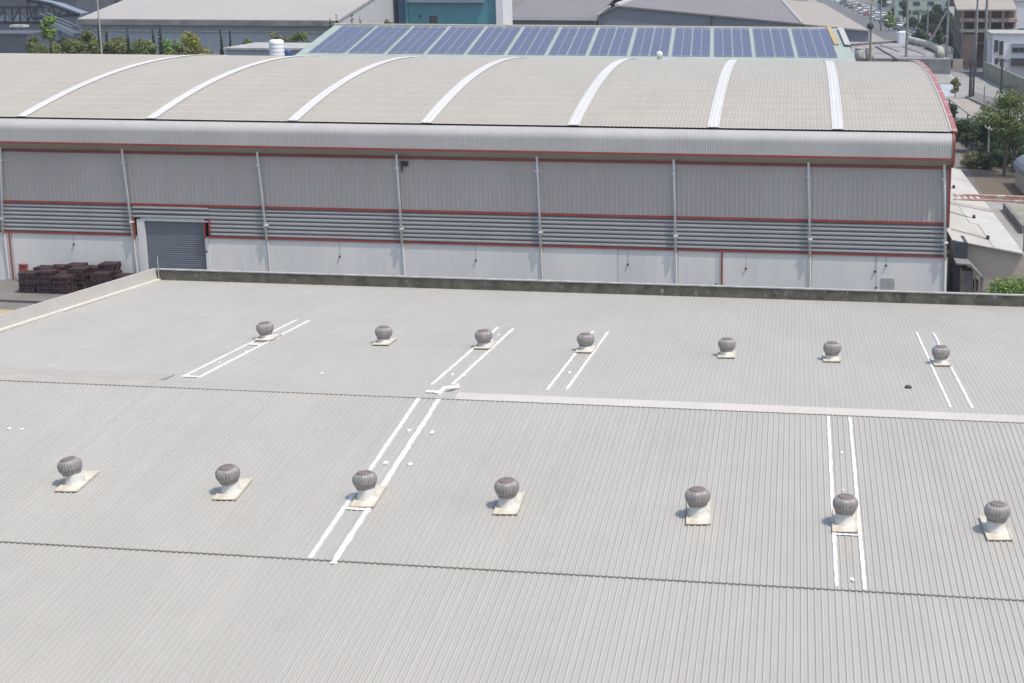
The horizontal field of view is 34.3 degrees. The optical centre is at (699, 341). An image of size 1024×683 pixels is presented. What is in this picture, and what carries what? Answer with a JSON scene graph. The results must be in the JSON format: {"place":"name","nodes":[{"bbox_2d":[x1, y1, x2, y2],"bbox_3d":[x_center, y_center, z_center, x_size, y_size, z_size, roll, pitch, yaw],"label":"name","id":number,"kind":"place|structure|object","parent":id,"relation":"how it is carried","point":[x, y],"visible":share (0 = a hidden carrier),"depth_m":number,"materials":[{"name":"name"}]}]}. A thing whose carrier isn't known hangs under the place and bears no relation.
{"place":"outdoors","nodes":[
{"label":"outdoors","id":0,"kind":"place"},
{"bbox_2d":[0,30,57,52],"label":"building","id":1,"kind":"structure","parent":0,"point":[13,41],"depth_m":239.73,"materials":[{"name":"stone"}]},
{"bbox_2d":[0,280,71,309],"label":"yard","id":2,"kind":"structure","parent":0,"point":[9,289],"depth_m":110.81,"materials":[{"name":"concrete"}]},
{"bbox_2d":[984,277,1012,293],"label":"shrub","id":3,"kind":"object","parent":2,"relation":"on","point":[997,287],"visible":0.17,"depth_m":93.64,"materials":[{"name":"green plant"}]},
{"bbox_2d":[986,273,1023,293],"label":"shrub","id":4,"kind":"object","parent":2,"relation":"on","point":[1018,288],"visible":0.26,"depth_m":93.62,"materials":[{"name":"green plant"}]},
{"bbox_2d":[0,0,91,39],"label":"building","id":5,"kind":"structure","parent":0,"point":[12,19],"depth_m":285.67,"materials":[{"name":"grey metal"}]},
{"bbox_2d":[0,0,114,40],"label":"station building","id":6,"kind":"structure","parent":0,"point":[89,5],"depth_m":349.28,"materials":[{"name":"stone"}]},
{"bbox_2d":[76,0,398,54],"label":"pale hall","id":7,"kind":"structure","parent":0,"point":[206,21],"depth_m":268.11,"materials":[{"name":"grey metal"}]},
{"bbox_2d":[223,42,309,55],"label":"shed","id":8,"kind":"structure","parent":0,"point":[257,49],"depth_m":200.26,"materials":[{"name":"white metal"}]},
{"bbox_2d":[398,0,512,24],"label":"teal building","id":9,"kind":"structure","parent":0,"point":[496,12],"depth_m":296.65,"materials":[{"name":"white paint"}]},
{"bbox_2d":[0,257,1023,682],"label":"factory building","id":10,"kind":"structure","parent":0,"point":[158,397],"depth_m":56.00,"materials":[{"name":"metal"}]},
{"bbox_2d":[54,456,99,491],"bbox_3d":[-21.483,4.395,56.293,0.953,0.986,1.876,1,13,3],"label":"turbine vent","id":11,"kind":"object","parent":10,"relation":"on","point":[77,478],"visible":1,"depth_m":55.91,"materials":[{"name":"metal"}]},
{"bbox_2d":[212,464,252,499],"bbox_3d":[-15.860,4.596,55.451,0.869,0.981,1.876,1,13,2],"label":"turbine vent","id":12,"kind":"object","parent":10,"relation":"on","point":[232,483],"visible":1,"depth_m":55.03,"materials":[{"name":"metal"}]},
{"bbox_2d":[253,321,281,340],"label":"turbine vent","id":13,"kind":"object","parent":10,"relation":"on","point":[264,329],"visible":1,"depth_m":77.78,"materials":[{"name":"metal"}]},
{"bbox_2d":[350,470,386,507],"bbox_3d":[-11.117,4.765,54.738,0.875,0.976,1.876,1,13,3],"label":"turbine vent","id":14,"kind":"object","parent":10,"relation":"on","point":[370,492],"visible":1,"depth_m":54.35,"materials":[{"name":"metal"}]},
{"bbox_2d":[372,325,396,344],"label":"turbine vent","id":15,"kind":"object","parent":10,"relation":"on","point":[383,333],"visible":1,"depth_m":76.91,"materials":[{"name":"metal"}]},
{"bbox_2d":[474,329,495,348],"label":"turbine vent","id":16,"kind":"object","parent":10,"relation":"on","point":[483,337],"visible":1,"depth_m":76.16,"materials":[{"name":"metal"}]},
{"bbox_2d":[493,477,524,514],"bbox_3d":[-6.322,4.935,54.017,0.841,0.976,1.876,0,13,2],"label":"turbine vent","id":17,"kind":"object","parent":10,"relation":"on","point":[510,496],"visible":1,"depth_m":53.60,"materials":[{"name":"metal"}]},
{"bbox_2d":[575,333,597,352],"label":"turbine vent","id":18,"kind":"object","parent":10,"relation":"on","point":[585,341],"visible":1,"depth_m":75.47,"materials":[{"name":"metal"}]},
{"bbox_2d":[685,486,710,524],"bbox_3d":[-0.068,5.157,53.076,0.842,0.974,1.876,0,13,1],"label":"turbine vent","id":19,"kind":"object","parent":10,"relation":"on","point":[697,498],"visible":1,"depth_m":52.67,"materials":[{"name":"metal"}]},
{"bbox_2d":[717,337,736,357],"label":"turbine vent","id":20,"kind":"object","parent":10,"relation":"on","point":[726,345],"visible":1,"depth_m":74.50,"materials":[{"name":"metal"}]},
{"bbox_2d":[823,341,840,361],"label":"turbine vent","id":21,"kind":"object","parent":10,"relation":"on","point":[832,349],"visible":1,"depth_m":73.76,"materials":[{"name":"metal"}]},
{"bbox_2d":[832,493,857,532],"bbox_3d":[4.635,5.322,52.372,0.826,0.974,1.876,1,13,5],"label":"turbine vent","id":22,"kind":"object","parent":10,"relation":"on","point":[845,506],"visible":1,"depth_m":51.96,"materials":[{"name":"metal"}]},
{"bbox_2d":[929,345,951,365],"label":"turbine vent","id":23,"kind":"object","parent":10,"relation":"on","point":[940,353],"visible":1,"depth_m":73.04,"materials":[{"name":"metal"}]},
{"bbox_2d":[979,501,1012,540],"bbox_3d":[9.329,5.488,51.666,0.824,0.974,1.876,0,13,1],"label":"turbine vent","id":24,"kind":"object","parent":10,"relation":"on","point":[993,520],"visible":1,"depth_m":51.26,"materials":[{"name":"metal"}]},
{"bbox_2d":[295,23,855,60],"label":"solar hall","id":25,"kind":"structure","parent":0,"point":[840,40],"depth_m":188.95,"materials":[{"name":"white paint"}]},
{"bbox_2d":[309,26,374,52],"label":"solar array","id":26,"kind":"object","parent":25,"relation":"on","point":[350,40],"visible":1,"depth_m":196.47,"materials":[{"name":"blue glass"}]},
{"bbox_2d":[348,26,411,52],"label":"solar array","id":27,"kind":"object","parent":25,"relation":"on","point":[387,41],"visible":1,"depth_m":195.94,"materials":[{"name":"blue glass"}]},
{"bbox_2d":[388,26,447,53],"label":"solar array","id":28,"kind":"object","parent":25,"relation":"on","point":[407,43],"visible":1,"depth_m":195.04,"materials":[{"name":"blue glass"}]},
{"bbox_2d":[427,26,483,53],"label":"solar array","id":29,"kind":"object","parent":25,"relation":"on","point":[460,45],"visible":1,"depth_m":194.43,"materials":[{"name":"blue glass"}]},
{"bbox_2d":[467,27,521,54],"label":"solar array","id":30,"kind":"object","parent":25,"relation":"on","point":[489,36],"visible":1,"depth_m":193.82,"materials":[{"name":"blue glass"}]},
{"bbox_2d":[507,27,558,54],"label":"solar array","id":31,"kind":"object","parent":25,"relation":"on","point":[527,37],"visible":1,"depth_m":192.90,"materials":[{"name":"blue glass"}]},
{"bbox_2d":[548,27,595,54],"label":"solar array","id":32,"kind":"object","parent":25,"relation":"on","point":[565,38],"visible":1,"depth_m":192.38,"materials":[{"name":"blue glass"}]},
{"bbox_2d":[589,27,633,55],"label":"solar array","id":33,"kind":"object","parent":25,"relation":"on","point":[604,39],"visible":1,"depth_m":191.66,"materials":[{"name":"blue glass"}]},
{"bbox_2d":[630,28,671,55],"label":"solar array","id":34,"kind":"object","parent":25,"relation":"on","point":[643,41],"visible":0.98,"depth_m":191.10,"materials":[{"name":"blue glass"}]},
{"bbox_2d":[672,28,710,55],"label":"solar array","id":35,"kind":"object","parent":25,"relation":"on","point":[683,42],"visible":1,"depth_m":190.25,"materials":[{"name":"blue glass"}]},
{"bbox_2d":[714,28,752,56],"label":"solar array","id":36,"kind":"object","parent":25,"relation":"on","point":[723,42],"visible":1,"depth_m":189.54,"materials":[{"name":"blue glass"}]},
{"bbox_2d":[753,28,794,56],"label":"solar array","id":37,"kind":"object","parent":25,"relation":"on","point":[783,47],"visible":1,"depth_m":188.73,"materials":[{"name":"blue glass"}]},
{"bbox_2d":[792,29,837,57],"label":"solar array","id":38,"kind":"object","parent":25,"relation":"on","point":[823,43],"visible":1,"depth_m":188.09,"materials":[{"name":"blue glass"}]},
{"bbox_2d":[135,0,1023,291],"bbox_3d":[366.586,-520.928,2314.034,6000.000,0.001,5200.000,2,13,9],"label":"ground","id":39,"kind":"structure","parent":0,"point":[965,170],"depth_m":182.75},
{"bbox_2d":[25,36,39,52],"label":"tree","id":40,"kind":"object","parent":39,"relation":"on","point":[33,43],"visible":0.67,"depth_m":226.90,"materials":[{"name":"green plant"}]},
{"bbox_2d":[30,44,48,53],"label":"shrub","id":41,"kind":"object","parent":39,"relation":"on","point":[42,49],"visible":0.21,"depth_m":217.75,"materials":[{"name":"green plant"}]},
{"bbox_2d":[39,16,56,42],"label":"tree","id":42,"kind":"object","parent":39,"relation":"on","point":[47,33],"visible":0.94,"depth_m":219.87,"materials":[{"name":"green plant"}]},
{"bbox_2d":[46,42,64,53],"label":"shrub","id":43,"kind":"object","parent":39,"relation":"on","point":[54,48],"visible":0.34,"depth_m":217.08,"materials":[{"name":"green plant"}]},
{"bbox_2d":[62,38,89,53],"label":"shrub","id":44,"kind":"object","parent":39,"relation":"on","point":[71,46],"visible":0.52,"depth_m":223.74,"materials":[{"name":"green plant"}]},
{"bbox_2d":[78,29,97,53],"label":"tree","id":45,"kind":"object","parent":39,"relation":"on","point":[88,38],"visible":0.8,"depth_m":225.39,"materials":[{"name":"green plant"}]},
{"bbox_2d":[88,42,106,53],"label":"shrub","id":46,"kind":"object","parent":39,"relation":"on","point":[96,49],"visible":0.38,"depth_m":216.27,"materials":[{"name":"green plant"}]},
{"bbox_2d":[104,38,122,53],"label":"shrub","id":47,"kind":"object","parent":39,"relation":"on","point":[111,47],"visible":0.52,"depth_m":215.85,"materials":[{"name":"green plant"}]},
{"bbox_2d":[112,36,127,53],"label":"shrub","id":48,"kind":"object","parent":39,"relation":"on","point":[123,43],"visible":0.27,"depth_m":226.27,"materials":[{"name":"green plant"}]},
{"bbox_2d":[125,38,146,53],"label":"shrub","id":49,"kind":"object","parent":39,"relation":"on","point":[136,48],"visible":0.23,"depth_m":222.35,"materials":[{"name":"green plant"}]},
{"bbox_2d":[139,40,159,54],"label":"shrub","id":50,"kind":"object","parent":39,"relation":"on","point":[151,48],"visible":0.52,"depth_m":215.14,"materials":[{"name":"green plant"}]},
{"bbox_2d":[161,38,181,54],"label":"shrub","id":51,"kind":"object","parent":39,"relation":"on","point":[168,45],"visible":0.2,"depth_m":222.29,"materials":[{"name":"green plant"}]},
{"bbox_2d":[171,43,188,54],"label":"shrub","id":52,"kind":"object","parent":39,"relation":"on","point":[179,49],"visible":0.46,"depth_m":214.27,"materials":[{"name":"green plant"}]},
{"bbox_2d":[180,31,211,54],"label":"tree","id":53,"kind":"object","parent":39,"relation":"on","point":[192,43],"visible":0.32,"depth_m":219.39,"materials":[{"name":"green plant"}]},
{"bbox_2d":[269,39,284,55],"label":"water tank","id":54,"kind":"object","parent":39,"relation":"on","point":[276,47],"visible":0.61,"depth_m":192.46,"materials":[{"name":"plastic"}]},
{"bbox_2d":[268,32,293,42],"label":"shrub","id":55,"kind":"object","parent":39,"relation":"on","point":[275,36],"visible":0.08,"depth_m":232.85,"materials":[{"name":"green plant"}]},
{"bbox_2d":[289,31,310,42],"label":"shrub","id":56,"kind":"object","parent":39,"relation":"on","point":[298,36],"visible":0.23,"depth_m":233.57,"materials":[{"name":"green plant"}]},
{"bbox_2d":[0,53,957,291],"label":"warehouse","id":57,"kind":"structure","parent":39,"relation":"on","point":[819,174],"depth_m":111.18,"materials":[{"name":"metal"}]},
{"bbox_2d":[136,219,210,271],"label":"roller door","id":58,"kind":"structure","parent":57,"relation":"in","point":[152,242],"depth_m":114.09,"materials":[{"name":"grey metal"}]},
{"bbox_2d":[512,0,621,24],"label":"eaved factory","id":59,"kind":"structure","parent":39,"relation":"on","point":[557,12],"depth_m":397.51,"materials":[{"name":"metal"}]},
{"bbox_2d":[597,0,802,26],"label":"gabled factory","id":60,"kind":"structure","parent":39,"relation":"on","point":[767,13],"depth_m":384.60,"materials":[{"name":"metal"}]},
{"bbox_2d":[784,0,868,45],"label":"side factory","id":61,"kind":"structure","parent":39,"relation":"on","point":[811,14],"depth_m":427.70,"materials":[{"name":"metal"}]},
{"bbox_2d":[869,5,871,60],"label":"utility pole","id":62,"kind":"object","parent":39,"relation":"on","point":[870,47],"visible":0.35,"depth_m":230.40,"materials":[{"name":"concrete"}]},
{"bbox_2d":[850,40,950,74],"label":"flat roofed workshop","id":63,"kind":"structure","parent":39,"relation":"on","point":[889,50],"depth_m":328.52,"materials":[{"name":"metal"}]},
{"bbox_2d":[897,31,905,42],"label":"roof tank","id":64,"kind":"object","parent":63,"relation":"on","point":[901,36],"visible":0.84,"depth_m":374.43,"materials":[{"name":"white plastic"}]},
{"bbox_2d":[908,36,944,57],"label":"roof duct","id":65,"kind":"object","parent":63,"relation":"on","point":[938,49],"visible":0.92,"depth_m":350.35,"materials":[{"name":"grey metal"}]},
{"bbox_2d":[898,0,911,19],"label":"tree","id":66,"kind":"object","parent":39,"relation":"on","point":[903,4],"visible":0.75,"depth_m":569.83,"materials":[{"name":"green plant"}]},
{"bbox_2d":[905,0,908,56],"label":"utility pole","id":67,"kind":"object","parent":39,"relation":"on","point":[906,35],"visible":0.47,"depth_m":321.98,"materials":[{"name":"concrete"}]},
{"bbox_2d":[891,0,941,20],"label":"block","id":68,"kind":"structure","parent":39,"relation":"on","point":[915,5],"depth_m":583.65,"materials":[{"name":"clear glass"}]},
{"bbox_2d":[930,4,941,24],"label":"tree","id":69,"kind":"object","parent":39,"relation":"on","point":[937,8],"visible":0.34,"depth_m":507.34,"materials":[{"name":"green plant"}]},
{"bbox_2d":[949,236,967,291],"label":"dark cabin","id":70,"kind":"object","parent":39,"relation":"on","point":[958,249],"visible":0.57,"depth_m":108.68,"materials":[{"name":"grey metal"}]},
{"bbox_2d":[948,98,1003,151],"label":"carport","id":71,"kind":"object","parent":39,"relation":"on","point":[969,107],"visible":0.44,"depth_m":212.32,"materials":[{"name":"metal"}]},
{"bbox_2d":[947,168,1023,292],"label":"lean to","id":72,"kind":"object","parent":39,"relation":"on","point":[994,250],"visible":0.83,"depth_m":111.64,"materials":[{"name":"metal"}]},
{"bbox_2d":[983,30,1023,77],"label":"white house","id":73,"kind":"structure","parent":39,"relation":"on","point":[1007,44],"depth_m":308.55,"materials":[{"name":"paint"}]},
{"bbox_2d":[984,61,1023,95],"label":"boundary wall","id":74,"kind":"structure","parent":39,"relation":"on","point":[992,72],"depth_m":287.34,"materials":[{"name":"grey concrete"}]},
{"bbox_2d":[807,0,952,83],"bbox_3d":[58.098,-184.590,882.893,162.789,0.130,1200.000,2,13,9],"label":"pavement","id":75,"kind":"structure","parent":0,"point":[943,78],"depth_m":311.36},
{"bbox_2d":[816,0,997,84],"bbox_3d":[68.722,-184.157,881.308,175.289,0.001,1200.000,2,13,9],"label":"road","id":76,"kind":"structure","parent":0,"point":[884,33],"depth_m":542.84,"materials":[{"name":"grey asphalt"}]},
{"bbox_2d":[883,9,896,28],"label":"tree","id":77,"kind":"object","parent":76,"relation":"on","point":[890,17],"visible":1,"depth_m":501.35,"materials":[{"name":"green plant"}]},
{"bbox_2d":[912,29,929,40],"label":"tree","id":78,"kind":"object","parent":76,"relation":"on","point":[921,34],"visible":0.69,"depth_m":417.79,"materials":[{"name":"green plant"}]},
{"bbox_2d":[923,10,938,34],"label":"tree","id":79,"kind":"object","parent":76,"relation":"on","point":[933,14],"visible":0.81,"depth_m":436.43,"materials":[{"name":"green plant"}]},
{"bbox_2d":[931,24,943,44],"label":"tree","id":80,"kind":"object","parent":76,"relation":"on","point":[938,39],"visible":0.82,"depth_m":399.80,"materials":[{"name":"green plant"}]},
{"bbox_2d":[939,8,953,42],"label":"tree","id":81,"kind":"object","parent":76,"relation":"on","point":[944,22],"visible":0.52,"depth_m":431.73,"materials":[{"name":"green plant"}]},
{"bbox_2d":[952,59,962,69],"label":"gate wall","id":82,"kind":"structure","parent":76,"relation":"on","point":[957,64],"depth_m":330.72,"materials":[{"name":"beige concrete"}]},
{"bbox_2d":[974,0,978,73],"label":"utility pole","id":83,"kind":"object","parent":76,"relation":"on","point":[976,38],"visible":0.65,"depth_m":317.94,"materials":[{"name":"concrete"}]},
{"bbox_2d":[945,0,1016,67],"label":"brown building","id":84,"kind":"structure","parent":76,"relation":"on","point":[1002,14],"depth_m":335.97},
{"bbox_2d":[982,0,988,76],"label":"utility pole","id":85,"kind":"object","parent":76,"relation":"on","point":[985,38],"visible":0.77,"depth_m":310.01,"materials":[{"name":"concrete"}]},
{"bbox_2d":[939,74,953,96],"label":"forecourt slab","id":86,"kind":"structure","parent":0,"point":[946,88],"depth_m":284.58,"materials":[{"name":"white concrete"}]},
{"bbox_2d":[945,0,949,57],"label":"utility pole","id":87,"kind":"object","parent":86,"relation":"on","point":[947,36],"visible":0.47,"depth_m":320.91,"materials":[{"name":"concrete"}]},
{"bbox_2d":[954,258,983,292],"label":"timber shed","id":88,"kind":"structure","parent":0,"point":[968,282],"depth_m":107.15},
{"bbox_2d":[945,71,1023,120],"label":"forecourt","id":89,"kind":"structure","parent":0,"point":[980,84],"depth_m":282.50,"materials":[{"name":"grey concrete"}]},
{"bbox_2d":[950,77,960,97],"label":"tree","id":90,"kind":"object","parent":89,"relation":"on","point":[955,83],"visible":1,"depth_m":261.20,"materials":[{"name":"green plant"}]},
{"bbox_2d":[965,92,998,112],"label":"street slab","id":91,"kind":"structure","parent":89,"relation":"on","point":[978,98],"depth_m":259.46,"materials":[{"name":"concrete"}]},
{"bbox_2d":[964,60,977,96],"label":"utility pole","id":92,"kind":"object","parent":91,"relation":"on","point":[970,84],"visible":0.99,"depth_m":262.88,"materials":[{"name":"metal"}]},
{"bbox_2d":[958,150,1023,203],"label":"bare ground","id":93,"kind":"structure","parent":0,"point":[993,181],"depth_m":168.00,"materials":[{"name":"soil"}]},
{"bbox_2d":[959,150,979,168],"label":"shrub","id":94,"kind":"object","parent":93,"relation":"on","point":[970,158],"visible":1,"depth_m":177.25,"materials":[{"name":"green plant"}]},
{"bbox_2d":[949,115,996,150],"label":"tree","id":95,"kind":"object","parent":93,"relation":"on","point":[967,129],"visible":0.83,"depth_m":191.24,"materials":[{"name":"green plant"}]},
{"bbox_2d":[971,151,998,168],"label":"shrub","id":96,"kind":"object","parent":93,"relation":"on","point":[987,161],"visible":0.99,"depth_m":176.38,"materials":[{"name":"green plant"}]},
{"bbox_2d":[973,125,1000,151],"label":"tree","id":97,"kind":"object","parent":93,"relation":"on","point":[983,147],"visible":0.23,"depth_m":192.39,"materials":[{"name":"green plant"}]},
{"bbox_2d":[971,87,1023,175],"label":"tree","id":98,"kind":"object","parent":93,"relation":"on","point":[1005,125],"visible":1,"depth_m":168.93,"materials":[{"name":"green plant"}]},
{"bbox_2d":[990,149,1011,166],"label":"shrub","id":99,"kind":"object","parent":93,"relation":"on","point":[998,154],"visible":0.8,"depth_m":178.60,"materials":[{"name":"green plant"}]},
{"bbox_2d":[985,131,1023,155],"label":"shrub","id":100,"kind":"object","parent":93,"relation":"on","point":[1017,143],"visible":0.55,"depth_m":187.66,"materials":[{"name":"green plant"}]},
{"bbox_2d":[1012,155,1023,192],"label":"barrel roofed hut","id":101,"kind":"object","parent":93,"relation":"on","point":[1018,164],"visible":1,"depth_m":161.79,"materials":[{"name":"metal"}]},
{"bbox_2d":[985,201,1023,250],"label":"path","id":102,"kind":"structure","parent":0,"point":[1010,227],"depth_m":142.84,"materials":[{"name":"grey concrete"}]},
{"bbox_2d":[953,193,1023,252],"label":"pipe bridge","id":103,"kind":"structure","parent":102,"relation":"on","point":[1019,200],"depth_m":126.36,"materials":[{"name":"metal"}]},
{"bbox_2d":[1003,203,1023,233],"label":"planter wall","id":104,"kind":"structure","parent":102,"relation":"on","point":[1015,214],"depth_m":142.94,"materials":[{"name":"grey concrete"}]},
{"bbox_2d":[1013,0,1023,29],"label":"block","id":105,"kind":"structure","parent":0,"point":[1019,4],"depth_m":366.45,"materials":[{"name":"white paint"}]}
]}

